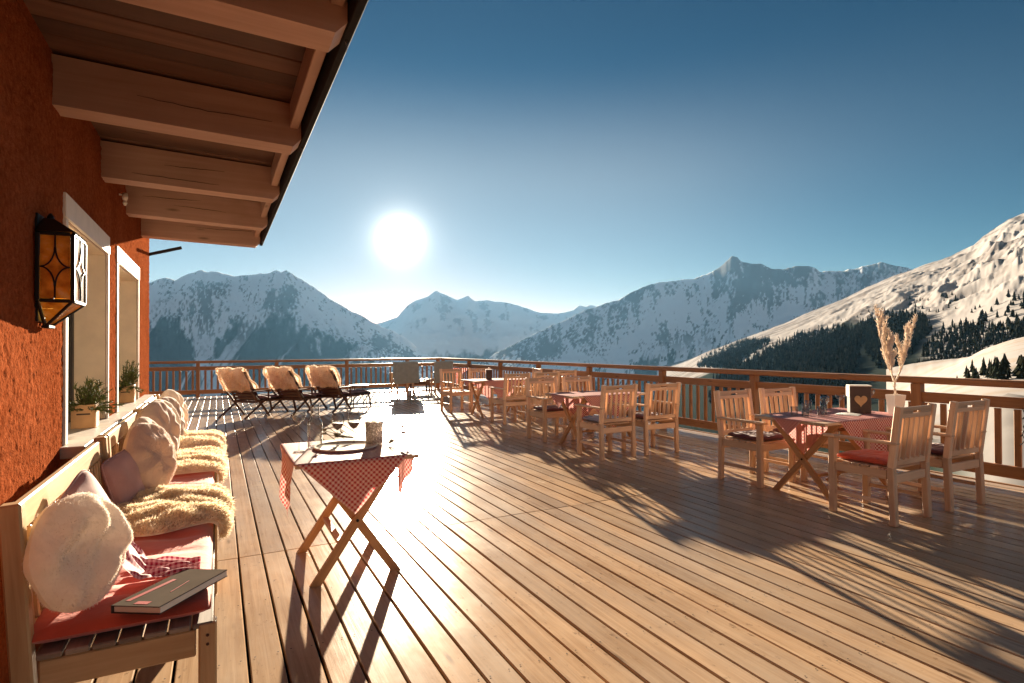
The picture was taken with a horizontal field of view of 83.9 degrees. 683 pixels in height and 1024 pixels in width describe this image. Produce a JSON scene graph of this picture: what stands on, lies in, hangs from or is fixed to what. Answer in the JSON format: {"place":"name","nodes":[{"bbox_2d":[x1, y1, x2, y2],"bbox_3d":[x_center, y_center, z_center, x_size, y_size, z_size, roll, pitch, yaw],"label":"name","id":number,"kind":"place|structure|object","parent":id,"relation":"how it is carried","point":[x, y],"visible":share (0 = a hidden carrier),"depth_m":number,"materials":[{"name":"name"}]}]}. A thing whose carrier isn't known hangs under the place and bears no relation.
{"place":"outdoors","nodes":[
{"label":"outdoors","id":0,"kind":"place"},
{"bbox_2d":[149,270,445,396],"bbox_3d":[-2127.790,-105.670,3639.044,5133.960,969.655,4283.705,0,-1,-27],"label":"hills","id":1,"kind":"structure","parent":0,"point":[200,315],"depth_m":3620.84,"materials":[{"name":"white snow"}]},
{"bbox_2d":[377,291,595,367],"bbox_3d":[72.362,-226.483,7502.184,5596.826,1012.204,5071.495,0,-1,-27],"label":"hills","id":2,"kind":"structure","parent":0,"point":[436,324],"depth_m":7257.70,"materials":[{"name":"white snow"}]},
{"bbox_2d":[36,388,1023,682],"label":"deck","id":3,"kind":"structure","parent":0,"point":[514,552],"depth_m":3.60,"materials":[{"name":"brown wood"}]},
{"bbox_2d":[0,436,216,682],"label":"garden bench","id":4,"kind":"object","parent":3,"relation":"on","point":[79,659],"visible":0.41,"depth_m":1.82,"materials":[{"name":"brown wood"}]},
{"bbox_2d":[32,523,212,643],"bbox_3d":[-1.601,0.920,2.501,0.511,0.080,1.498,0,-1,-27],"label":"bench cushion","id":5,"kind":"object","parent":4,"relation":"on","point":[188,542],"visible":0.34,"depth_m":1.95,"materials":[{"name":"red fabric"}]},
{"bbox_2d":[22,491,133,614],"bbox_3d":[-1.431,0.694,1.890,0.196,0.389,0.390,-10,-1,3],"label":"fur pillow","id":6,"kind":"object","parent":5,"relation":"on","point":[78,544],"visible":1,"depth_m":1.82,"materials":[{"name":"beige fur"}]},
{"bbox_2d":[58,469,109,501],"bbox_3d":[-1.613,0.715,2.175,0.116,0.370,0.370,-17,23,-13],"label":"throw pillow","id":7,"kind":"object","parent":5,"relation":"on","point":[84,480],"visible":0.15,"depth_m":2.19,"materials":[{"name":"pink fabric"}]},
{"bbox_2d":[122,540,200,579],"bbox_3d":[-1.374,0.749,2.178,0.322,0.245,0.322,0,-1,-27],"label":"gingham cloth","id":8,"kind":"object","parent":5,"relation":"on","point":[138,564],"visible":0.59,"depth_m":2.16,"materials":[{"name":"red fabric"}]},
{"bbox_2d":[111,569,226,614],"bbox_3d":[-1.175,0.861,1.978,0.177,0.026,0.330,-3,-2,9],"label":"book","id":9,"kind":"object","parent":5,"relation":"on","point":[163,596],"visible":1,"depth_m":1.93,"materials":[{"name":"paper"}]},
{"bbox_2d":[116,483,235,539],"bbox_3d":[-1.788,0.929,3.013,0.620,0.274,0.949,0,-1,-27],"label":"sheepskin","id":10,"kind":"object","parent":5,"relation":"on","point":[158,510],"visible":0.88,"depth_m":2.83,"materials":[{"name":"fur"}]},
{"bbox_2d":[100,449,144,504],"bbox_3d":[-2.094,0.752,3.074,0.104,0.302,0.302,-14,9,-7],"label":"throw pillow","id":11,"kind":"object","parent":10,"relation":"on","point":[121,478],"visible":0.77,"depth_m":3.00,"materials":[{"name":"pink fabric"}]},
{"bbox_2d":[121,422,176,489],"bbox_3d":[-2.119,0.682,3.347,0.193,0.431,0.431,-12,0,-1],"label":"fur pillow","id":12,"kind":"object","parent":10,"relation":"on","point":[149,448],"visible":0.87,"depth_m":3.27,"materials":[{"name":"beige fur"}]},
{"bbox_2d":[97,409,216,483],"bbox_3d":[-2.330,0.984,3.876,0.581,0.938,1.529,0,-1,-27],"label":"garden bench","id":13,"kind":"object","parent":3,"relation":"on","point":[116,435],"visible":0.17,"depth_m":3.54,"materials":[{"name":"grey wood"}]},
{"bbox_2d":[167,471,214,485],"bbox_3d":[-2.317,0.938,3.887,0.511,0.080,1.498,0,-1,-27],"label":"bench cushion","id":14,"kind":"object","parent":13,"relation":"on","point":[208,477],"visible":0.12,"depth_m":3.77,"materials":[{"name":"red fabric"}]},
{"bbox_2d":[126,417,157,435],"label":"fur pillow","id":15,"kind":"object","parent":14,"relation":"on","point":[141,420],"visible":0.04,"depth_m":3.61,"materials":[{"name":"beige fur"}]},
{"bbox_2d":[174,445,229,482],"bbox_3d":[-2.428,0.936,4.215,0.622,0.261,0.886,0,-1,-27],"label":"sheepskin","id":16,"kind":"object","parent":14,"relation":"on","point":[195,459],"visible":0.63,"depth_m":4.13,"materials":[{"name":"fur"}]},
{"bbox_2d":[136,401,179,453],"bbox_3d":[-2.563,0.666,4.130,0.192,0.474,0.470,-10,0,-5],"label":"fur pillow","id":17,"kind":"object","parent":16,"relation":"on","point":[161,414],"visible":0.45,"depth_m":4.13,"materials":[{"name":"beige fur"}]},
{"bbox_2d":[135,394,217,480],"bbox_3d":[-3.045,1.002,5.262,0.581,0.938,1.529,0,-1,-27],"label":"garden bench","id":18,"kind":"object","parent":3,"relation":"on","point":[153,398],"visible":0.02,"depth_m":5.50,"materials":[{"name":"grey wood"}]},
{"bbox_3d":[-3.032,0.956,5.273,0.511,0.080,1.498,0,-1,-27],"label":"bench cushion","id":19,"kind":"object","parent":18,"relation":"on","visible":0},
{"bbox_2d":[150,399,180,430],"bbox_3d":[-2.885,0.687,4.721,0.198,0.433,0.430,-12,1,-7],"label":"fur pillow","id":20,"kind":"object","parent":19,"relation":"on","point":[173,409],"visible":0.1,"depth_m":4.81,"materials":[{"name":"beige fur"}]},
{"bbox_2d":[160,397,184,435],"bbox_3d":[-3.063,0.701,5.109,0.174,0.420,0.421,-12,1,-7],"label":"fur pillow","id":21,"kind":"object","parent":19,"relation":"on","point":[175,404],"visible":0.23,"depth_m":5.15,"materials":[{"name":"beige fur"}]},
{"bbox_2d":[178,429,229,451],"bbox_3d":[-2.934,0.952,5.242,0.603,0.272,0.920,0,-1,-27],"label":"sheepskin","id":22,"kind":"object","parent":19,"relation":"on","point":[192,438],"visible":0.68,"depth_m":5.09,"materials":[{"name":"fur"}]},
{"bbox_2d":[159,389,188,430],"bbox_3d":[-3.281,0.682,5.527,0.186,0.452,0.453,-12,1,-7],"label":"fur pillow","id":23,"kind":"object","parent":22,"relation":"on","point":[178,397],"visible":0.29,"depth_m":5.56,"materials":[{"name":"beige fur"}]},
{"bbox_2d":[0,0,368,682],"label":"chalet","id":24,"kind":"object","parent":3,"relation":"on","point":[186,120],"visible":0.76,"depth_m":3.02,"materials":[{"name":"paint"}]},
{"bbox_2d":[34,212,86,328],"bbox_3d":[-2.165,-0.337,2.736,0.162,0.550,0.284,0,-1,-27],"label":"wall lantern","id":25,"kind":"object","parent":24,"relation":"attached to","point":[61,266],"depth_m":2.63,"materials":[{"name":"black metal"}]},
{"bbox_2d":[71,403,98,428],"bbox_3d":[-2.864,0.498,3.825,0.135,0.155,0.140,0,-1,-27],"label":"planter box","id":26,"kind":"object","parent":24,"relation":"on","point":[86,417],"visible":0.88,"depth_m":3.77,"materials":[{"name":"wood"}]},
{"bbox_2d":[68,375,125,414],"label":"evergreen sprigs","id":27,"kind":"object","parent":26,"relation":"in","point":[91,395],"visible":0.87,"depth_m":3.80,"materials":[{"name":"green plant"}]},
{"bbox_2d":[119,193,127,205],"bbox_3d":[-3.312,-1.210,4.856,0.068,0.108,0.044,0,-1,-27],"label":"wall socket lamp","id":28,"kind":"object","parent":24,"relation":"attached to","point":[124,197],"visible":0.94,"depth_m":4.85,"materials":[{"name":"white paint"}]},
{"bbox_2d":[118,384,135,402],"bbox_3d":[-3.803,0.513,5.624,0.140,0.170,0.145,0,-1,-27],"label":"planter box","id":29,"kind":"object","parent":24,"relation":"on","point":[124,396],"visible":0.87,"depth_m":5.57,"materials":[{"name":"wood"}]},
{"bbox_2d":[118,360,144,392],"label":"evergreen sprigs","id":30,"kind":"object","parent":29,"relation":"in","point":[126,381],"visible":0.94,"depth_m":5.61,"materials":[{"name":"green plant"}]},
{"bbox_2d":[218,376,296,418],"bbox_3d":[-5.365,1.109,12.166,0.735,0.906,1.586,0,-1,19],"label":"sun lounger","id":31,"kind":"object","parent":3,"relation":"on","point":[254,399],"visible":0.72,"depth_m":11.76,"materials":[{"name":"brown wood"}]},
{"bbox_2d":[216,367,257,392],"bbox_3d":[-5.567,0.776,11.536,0.763,0.555,0.464,0,-1,19],"label":"sheepskin","id":32,"kind":"object","parent":31,"relation":"on","point":[232,379],"visible":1,"depth_m":11.43,"materials":[{"name":"beige fur"}]},
{"bbox_2d":[236,372,281,398],"bbox_3d":[-5.354,0.927,12.203,0.560,0.620,1.520,0,-1,19],"label":"lounger cushion","id":33,"kind":"object","parent":31,"relation":"on","point":[263,396],"visible":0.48,"depth_m":11.92,"materials":[{"name":"grey fabric"}]},
{"bbox_2d":[149,358,439,398],"bbox_3d":[-7.498,1.147,17.273,11.320,1.175,0.150,0,-1,-27],"label":"railing","id":34,"kind":"object","parent":3,"relation":"on","point":[198,368],"visible":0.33,"depth_m":17.26,"materials":[{"name":"brown wood"}]},
{"bbox_2d":[265,373,336,415],"bbox_3d":[-4.629,1.111,12.658,0.735,0.906,1.586,0,-1,19],"label":"sun lounger","id":35,"kind":"object","parent":3,"relation":"on","point":[300,397],"visible":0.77,"depth_m":12.25,"materials":[{"name":"brown wood"}]},
{"bbox_2d":[262,366,301,390],"bbox_3d":[-4.838,0.777,12.025,0.778,0.558,0.468,0,-1,19],"label":"sheepskin","id":36,"kind":"object","parent":35,"relation":"on","point":[280,377],"visible":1,"depth_m":11.94,"materials":[{"name":"beige fur"}]},
{"bbox_2d":[279,371,322,396],"bbox_3d":[-4.617,0.929,12.696,0.560,0.620,1.520,0,-1,19],"label":"lounger cushion","id":37,"kind":"object","parent":35,"relation":"on","point":[308,394],"visible":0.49,"depth_m":12.36,"materials":[{"name":"fabric"}]},
{"bbox_2d":[307,371,372,412],"bbox_3d":[-3.956,1.114,13.230,0.735,0.906,1.586,0,-1,19],"label":"sun lounger","id":38,"kind":"object","parent":3,"relation":"on","point":[339,394],"visible":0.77,"depth_m":12.83,"materials":[{"name":"brown wood"}]},
{"bbox_2d":[305,364,340,388],"bbox_3d":[-4.172,0.780,12.603,0.788,0.556,0.475,0,-1,19],"label":"sheepskin","id":39,"kind":"object","parent":38,"relation":"on","point":[321,376],"visible":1,"depth_m":12.50,"materials":[{"name":"beige fur"}]},
{"bbox_2d":[321,374,370,393],"bbox_3d":[-3.945,0.932,13.268,0.560,0.620,1.520,0,-1,19],"label":"lounger cushion","id":40,"kind":"object","parent":38,"relation":"on","point":[353,391],"visible":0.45,"depth_m":13.23,"materials":[{"name":"grey fabric"}]},
{"bbox_2d":[294,452,418,587],"bbox_3d":[-1.088,1.077,3.752,0.730,0.735,0.800,0,-1,-27],"label":"folding table","id":41,"kind":"object","parent":3,"relation":"on","point":[355,523],"visible":0.41,"depth_m":3.51,"materials":[{"name":"brown wood"}]},
{"bbox_2d":[279,436,415,516],"bbox_3d":[-1.090,0.909,3.755,0.800,0.411,0.867,0,-1,-27],"label":"tablecloth","id":42,"kind":"object","parent":41,"relation":"on","point":[353,481],"visible":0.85,"depth_m":3.44,"materials":[{"name":"red fabric"}]},
{"bbox_2d":[307,405,321,447],"bbox_3d":[-1.312,0.563,3.795,0.094,0.282,0.094,0,-1,-27],"label":"carafe","id":43,"kind":"object","parent":42,"relation":"on","point":[307,433],"visible":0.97,"depth_m":3.78,"materials":[{"name":"clear glass"}]},
{"bbox_2d":[313,440,377,451],"bbox_3d":[-1.110,0.698,3.807,0.414,0.012,0.414,0,-1,-27],"label":"serving board","id":44,"kind":"object","parent":42,"relation":"on","point":[347,445],"visible":0.92,"depth_m":3.79,"materials":[{"name":"paint"}]},
{"bbox_2d":[323,428,352,437],"bbox_3d":[-1.218,0.640,3.965,0.164,0.076,0.233,-1,-1,32],"label":"dried sprig","id":45,"kind":"object","parent":44,"relation":"on","point":[337,435],"visible":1,"depth_m":3.95,"materials":[{"name":"beige plant"}]},
{"bbox_2d":[331,414,344,442],"bbox_3d":[-1.183,0.597,3.872,0.088,0.215,0.088,0,-1,-27],"label":"wine glass","id":46,"kind":"object","parent":44,"relation":"on","point":[337,426],"visible":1,"depth_m":3.85,"materials":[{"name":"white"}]},
{"bbox_2d":[347,413,360,428],"bbox_3d":[-1.090,0.597,3.932,0.088,0.215,0.088,0,-1,-27],"label":"wine glass","id":47,"kind":"object","parent":44,"relation":"on","point":[353,424],"visible":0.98,"depth_m":3.91,"materials":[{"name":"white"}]},
{"bbox_2d":[365,420,382,444],"bbox_3d":[-0.946,0.626,3.915,0.124,0.155,0.124,0,-1,-27],"label":"candle jar","id":48,"kind":"object","parent":42,"relation":"on","point":[373,431],"visible":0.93,"depth_m":3.87,"materials":[{"name":"grey glass"}]},
{"bbox_2d":[388,417,416,443],"bbox_3d":[-0.737,0.608,3.892,0.169,0.179,0.144,-1,-1,33],"label":"dried sprig","id":49,"kind":"object","parent":42,"relation":"on","point":[393,439],"visible":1,"depth_m":3.90,"materials":[{"name":"beige plant"}]},
{"bbox_2d":[348,384,368,405],"bbox_3d":[-3.742,1.311,13.920,0.500,0.507,0.500,0,-1,-27],"label":"side table","id":50,"kind":"object","parent":3,"relation":"on","point":[359,385],"visible":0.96,"depth_m":13.84,"materials":[{"name":"wood"}]},
{"bbox_2d":[391,372,413,394],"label":"garden chair","id":51,"kind":"object","parent":3,"relation":"on","point":[396,388],"visible":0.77,"depth_m":17.33,"materials":[{"name":"brown wood"}]},
{"bbox_2d":[393,361,418,383],"bbox_3d":[-3.179,0.928,17.058,0.804,0.670,0.116,0,-1,-31],"label":"blanket","id":52,"kind":"object","parent":51,"relation":"on","point":[405,372],"visible":1,"depth_m":17.01,"materials":[{"name":"grey fabric"}]},
{"bbox_2d":[410,378,430,391],"bbox_3d":[-2.899,1.388,17.956,0.620,0.423,0.360,0,-1,-27],"label":"side table","id":53,"kind":"object","parent":3,"relation":"on","point":[424,381],"visible":0.58,"depth_m":17.92,"materials":[{"name":"brown wood"}]},
{"bbox_2d":[430,372,447,393],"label":"garden chair","id":54,"kind":"object","parent":3,"relation":"on","point":[433,380],"visible":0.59,"depth_m":17.61,"materials":[{"name":"brown wood"}]},
{"bbox_2d":[434,361,453,382],"bbox_3d":[-2.090,0.927,17.396,0.624,0.670,0.116,0,-1,-21],"label":"blanket","id":55,"kind":"object","parent":54,"relation":"on","point":[443,365],"visible":0.7,"depth_m":17.34,"materials":[{"name":"grey fabric"}]},
{"bbox_2d":[439,368,472,412],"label":"garden chair","id":56,"kind":"object","parent":3,"relation":"on","point":[451,392],"visible":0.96,"depth_m":12.69,"materials":[{"name":"brown wood"}]},
{"bbox_2d":[468,368,499,410],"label":"garden chair","id":57,"kind":"object","parent":3,"relation":"on","point":[475,370],"visible":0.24,"depth_m":13.14,"materials":[{"name":"brown wood"}]},
{"bbox_2d":[460,379,524,417],"bbox_3d":[-0.335,1.159,11.877,1.300,0.735,0.720,0,-1,-27],"label":"dining table","id":58,"kind":"object","parent":3,"relation":"on","point":[477,399],"visible":0.61,"depth_m":11.68,"materials":[{"name":"brown wood"}]},
{"bbox_2d":[464,378,524,398],"bbox_3d":[-0.336,1.010,11.878,1.320,0.450,0.791,0,-1,-27],"label":"tablecloth","id":59,"kind":"object","parent":58,"relation":"on","point":[496,382],"visible":0.74,"depth_m":11.61,"materials":[{"name":"red fabric"}]},
{"bbox_2d":[485,369,491,379],"bbox_3d":[-0.480,0.679,11.786,0.133,0.210,0.112,0,-1,-7],"label":"menu box","id":60,"kind":"object","parent":59,"relation":"on","point":[488,372],"visible":1,"depth_m":11.74,"materials":[{"name":"wood"}]},
{"bbox_2d":[489,372,530,424],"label":"garden chair","id":61,"kind":"object","parent":3,"relation":"on","point":[514,401],"visible":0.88,"depth_m":10.53,"materials":[{"name":"brown wood"}]},
{"bbox_2d":[511,368,542,410],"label":"garden chair","id":62,"kind":"object","parent":3,"relation":"on","point":[540,370],"visible":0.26,"depth_m":12.71,"materials":[{"name":"brown wood"}]},
{"bbox_2d":[520,372,559,421],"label":"garden chair","id":63,"kind":"object","parent":3,"relation":"on","point":[551,374],"visible":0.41,"depth_m":10.88,"materials":[{"name":"brown wood"}]},
{"bbox_2d":[525,377,575,442],"bbox_3d":[0.591,1.023,8.709,0.576,0.933,0.619,0,-1,-27],"label":"garden chair","id":64,"kind":"object","parent":3,"relation":"on","point":[544,414],"visible":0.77,"depth_m":8.79,"materials":[{"name":"brown wood"}]},
{"bbox_2d":[533,405,568,411],"bbox_3d":[0.604,1.014,8.683,0.427,0.060,0.427,0,-1,-27],"label":"seat pad","id":65,"kind":"object","parent":64,"relation":"on","point":[552,408],"visible":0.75,"depth_m":8.56,"materials":[{"name":"fabric"}]},
{"bbox_2d":[541,370,576,403],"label":"garden chair","id":66,"kind":"object","parent":3,"relation":"on","point":[572,372],"visible":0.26,"depth_m":11.77,"materials":[{"name":"brown wood"}]},
{"bbox_2d":[562,375,607,437],"bbox_3d":[1.181,1.024,9.092,0.576,0.933,0.619,0,-1,-24],"label":"garden chair","id":67,"kind":"object","parent":3,"relation":"on","point":[582,379],"visible":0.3,"depth_m":9.29,"materials":[{"name":"brown wood"}]},
{"bbox_2d":[545,392,644,450],"bbox_3d":[1.223,1.113,8.225,1.300,0.735,0.720,0,-1,-27],"label":"dining table","id":68,"kind":"object","parent":3,"relation":"on","point":[571,424],"visible":0.42,"depth_m":8.02,"materials":[{"name":"brown wood"}]},
{"bbox_2d":[551,390,639,426],"bbox_3d":[1.223,0.982,8.226,1.328,0.485,0.794,0,-1,-27],"label":"tablecloth","id":69,"kind":"object","parent":68,"relation":"on","point":[592,398],"visible":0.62,"depth_m":8.01,"materials":[{"name":"red fabric"}]},
{"bbox_2d":[574,384,637,460],"bbox_3d":[1.216,1.006,7.367,0.576,0.933,0.619,0,-1,-28],"label":"garden chair","id":70,"kind":"object","parent":3,"relation":"on","point":[623,422],"visible":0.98,"depth_m":7.20,"materials":[{"name":"brown wood"}]},
{"bbox_2d":[582,414,618,421],"bbox_3d":[1.202,0.998,7.394,0.427,0.060,0.427,0,-1,-27],"label":"seat pad","id":71,"kind":"object","parent":70,"relation":"on","point":[593,418],"visible":0.37,"depth_m":7.35,"materials":[{"name":"grey fabric"}]},
{"bbox_2d":[619,382,680,455],"bbox_3d":[1.856,1.006,7.675,0.576,0.933,0.619,0,-1,-25],"label":"garden chair","id":72,"kind":"object","parent":3,"relation":"on","point":[665,421],"visible":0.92,"depth_m":7.48,"materials":[{"name":"brown wood"}]},
{"bbox_2d":[626,412,661,418],"bbox_3d":[1.842,0.998,7.702,0.427,0.060,0.427,0,-1,-27],"label":"seat pad","id":73,"kind":"object","parent":72,"relation":"on","point":[639,415],"visible":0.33,"depth_m":7.63,"materials":[{"name":"grey fabric"}]},
{"bbox_2d":[440,358,1023,480],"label":"railing","id":74,"kind":"object","parent":3,"relation":"on","point":[917,395],"visible":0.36,"depth_m":7.54,"materials":[{"name":"brown wood"}]},
{"bbox_2d":[1020,408,1023,445],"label":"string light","id":75,"kind":"object","parent":74,"relation":"hanging from","point":[1022,431],"visible":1,"depth_m":5.48,"materials":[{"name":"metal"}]},
{"bbox_2d":[714,388,795,488],"bbox_3d":[2.553,0.985,5.975,0.576,0.933,0.619,0,-1,-29],"label":"garden chair","id":76,"kind":"object","parent":3,"relation":"on","point":[758,447],"visible":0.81,"depth_m":6.03,"materials":[{"name":"brown wood"}]},
{"bbox_2d":[728,430,783,440],"bbox_3d":[2.567,0.977,5.949,0.427,0.060,0.427,0,-1,-27],"label":"seat pad","id":77,"kind":"object","parent":76,"relation":"on","point":[751,435],"visible":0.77,"depth_m":5.84,"materials":[{"name":"red fabric"}]},
{"bbox_2d":[759,387,838,481],"bbox_3d":[3.154,0.985,6.251,0.576,0.933,0.619,0,-1,-25],"label":"garden chair","id":78,"kind":"object","parent":3,"relation":"on","point":[790,392],"visible":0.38,"depth_m":6.40,"materials":[{"name":"brown wood"}]},
{"bbox_2d":[755,414,898,506],"bbox_3d":[3.087,1.076,5.485,1.300,0.735,0.720,0,-1,-27],"label":"dining table","id":79,"kind":"object","parent":3,"relation":"on","point":[807,456],"visible":0.5,"depth_m":5.25,"materials":[{"name":"brown wood"}]},
{"bbox_2d":[769,408,892,469],"bbox_3d":[3.098,0.973,5.492,1.343,0.542,0.800,0,-1,-27],"label":"tablecloth","id":80,"kind":"object","parent":79,"relation":"on","point":[793,428],"visible":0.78,"depth_m":5.27,"materials":[{"name":"red fabric"}]},
{"bbox_2d":[836,412,860,415],"bbox_3d":[3.242,0.693,5.491,0.200,0.012,0.200,-1,-1,43],"label":"napkin","id":81,"kind":"object","parent":80,"relation":"on","point":[853,414],"visible":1,"depth_m":5.45,"materials":[{"name":"paper"}]},
{"bbox_2d":[846,384,871,413],"bbox_3d":[3.409,0.564,5.600,0.198,0.275,0.116,0,-1,15],"label":"menu box","id":82,"kind":"object","parent":80,"relation":"on","point":[858,398],"visible":0.99,"depth_m":5.55,"materials":[{"name":"wood"}]},
{"bbox_2d":[885,394,905,413],"bbox_3d":[3.707,0.607,5.507,0.120,0.185,0.120,0,-1,-7],"label":"flower pot","id":83,"kind":"object","parent":80,"relation":"on","point":[892,401],"visible":0.92,"depth_m":5.47,"materials":[{"name":"ceramic"}]},
{"bbox_2d":[873,303,917,394],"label":"pampas grass","id":84,"kind":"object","parent":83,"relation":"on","point":[889,353],"depth_m":5.50,"materials":[{"name":"beige plant"}]},
{"bbox_2d":[823,403,936,526],"bbox_3d":[3.061,0.970,4.753,0.576,0.933,0.619,0,-1,-29],"label":"garden chair","id":85,"kind":"object","parent":3,"relation":"on","point":[911,439],"visible":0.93,"depth_m":4.59,"materials":[{"name":"brown wood"}]},
{"bbox_2d":[837,449,888,464],"bbox_3d":[3.047,0.962,4.779,0.427,0.060,0.427,0,-1,-27],"label":"seat pad","id":86,"kind":"object","parent":85,"relation":"on","point":[873,456],"visible":0.78,"depth_m":4.73,"materials":[{"name":"red fabric"}]},
{"bbox_2d":[885,398,989,511],"bbox_3d":[3.807,0.971,5.138,0.576,0.933,0.619,0,-1,-26],"label":"garden chair","id":87,"kind":"object","parent":3,"relation":"on","point":[965,433],"visible":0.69,"depth_m":4.91,"materials":[{"name":"brown wood"}]},
{"bbox_2d":[931,443,943,455],"bbox_3d":[3.793,0.963,5.164,0.427,0.060,0.427,0,-1,-27],"label":"seat pad","id":88,"kind":"object","parent":87,"relation":"on","point":[937,448],"visible":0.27,"depth_m":4.98,"materials":[{"name":"red fabric"}]},
{"bbox_2d":[149,0,1023,384],"label":"sky","id":89,"kind":"structure","parent":0,"point":[541,156],"materials":[{"name":"blue"}]},
{"bbox_2d":[463,256,912,423],"bbox_3d":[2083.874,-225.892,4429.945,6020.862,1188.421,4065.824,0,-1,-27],"label":"hills","id":90,"kind":"structure","parent":0,"point":[731,299],"depth_m":4190.60,"materials":[{"name":"white snow"}]},
{"bbox_2d":[457,389,1023,485],"bbox_3d":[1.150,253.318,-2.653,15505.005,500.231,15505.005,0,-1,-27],"label":"ground","id":91,"kind":"structure","parent":0,"point":[1007,438],"depth_m":28.08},
{"bbox_2d":[664,213,1023,442],"bbox_3d":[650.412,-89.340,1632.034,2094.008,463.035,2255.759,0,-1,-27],"label":"ski slope","id":92,"kind":"structure","parent":0,"point":[985,271],"depth_m":791.91,"materials":[{"name":"white snow"}]},
{"bbox_2d":[697,306,1023,403],"bbox_3d":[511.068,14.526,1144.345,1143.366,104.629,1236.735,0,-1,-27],"label":"forest","id":93,"kind":"object","parent":92,"relation":"on","point":[835,351],"visible":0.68,"depth_m":595.66,"materials":[{"name":"green plant"}]},
{"bbox_2d":[886,337,1023,438],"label":"snow bank","id":94,"kind":"structure","parent":0,"point":[1013,350],"depth_m":175.99,"materials":[{"name":"white snow"}]},
{"bbox_2d":[965,369,970,377],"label":"conifer tree","id":95,"kind":"object","parent":94,"relation":"on","point":[968,375],"visible":0.66,"depth_m":111.94,"materials":[{"name":"green plant"}]},
{"bbox_2d":[969,360,973,371],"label":"conifer tree","id":96,"kind":"object","parent":94,"relation":"on","point":[971,367],"visible":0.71,"depth_m":130.92,"materials":[{"name":"green plant"}]},
{"bbox_2d":[970,366,976,378],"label":"conifer tree","id":97,"kind":"object","parent":94,"relation":"on","point":[974,374],"visible":0.79,"depth_m":110.44,"materials":[{"name":"green plant"}]},
{"bbox_2d":[978,357,986,376],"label":"conifer tree","id":98,"kind":"object","parent":94,"relation":"on","point":[983,370],"visible":0.84,"depth_m":110.88,"materials":[{"name":"green plant"}]},
{"bbox_2d":[990,357,998,378],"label":"conifer tree","id":99,"kind":"object","parent":94,"relation":"on","point":[995,369],"visible":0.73,"depth_m":96.89,"materials":[{"name":"green plant"}]},
{"bbox_2d":[993,363,1008,379],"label":"conifer tree","id":100,"kind":"object","parent":94,"relation":"on","point":[1001,373],"visible":0.94,"depth_m":95.83,"materials":[{"name":"green plant"}]},
{"bbox_2d":[999,354,1011,372],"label":"conifer tree","id":101,"kind":"object","parent":94,"relation":"on","point":[1004,361],"visible":0.64,"depth_m":103.72,"materials":[{"name":"green plant"}]},
{"bbox_2d":[1006,366,1011,377],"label":"conifer tree","id":102,"kind":"object","parent":94,"relation":"on","point":[1008,374],"visible":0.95,"depth_m":95.97,"materials":[{"name":"green plant"}]},
{"bbox_2d":[1011,355,1020,372],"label":"conifer tree","id":103,"kind":"object","parent":94,"relation":"on","point":[1014,370],"visible":0.29,"depth_m":95.19,"materials":[{"name":"green plant"}]},
{"bbox_2d":[1011,355,1022,376],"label":"conifer tree","id":104,"kind":"object","parent":94,"relation":"on","point":[1018,368],"visible":0.47,"depth_m":93.93,"materials":[{"name":"green plant"}]},
{"bbox_2d":[1016,356,1023,379],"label":"conifer tree","id":105,"kind":"object","parent":94,"relation":"on","point":[1020,373],"visible":0.94,"depth_m":91.63,"materials":[{"name":"green plant"}]}
]}

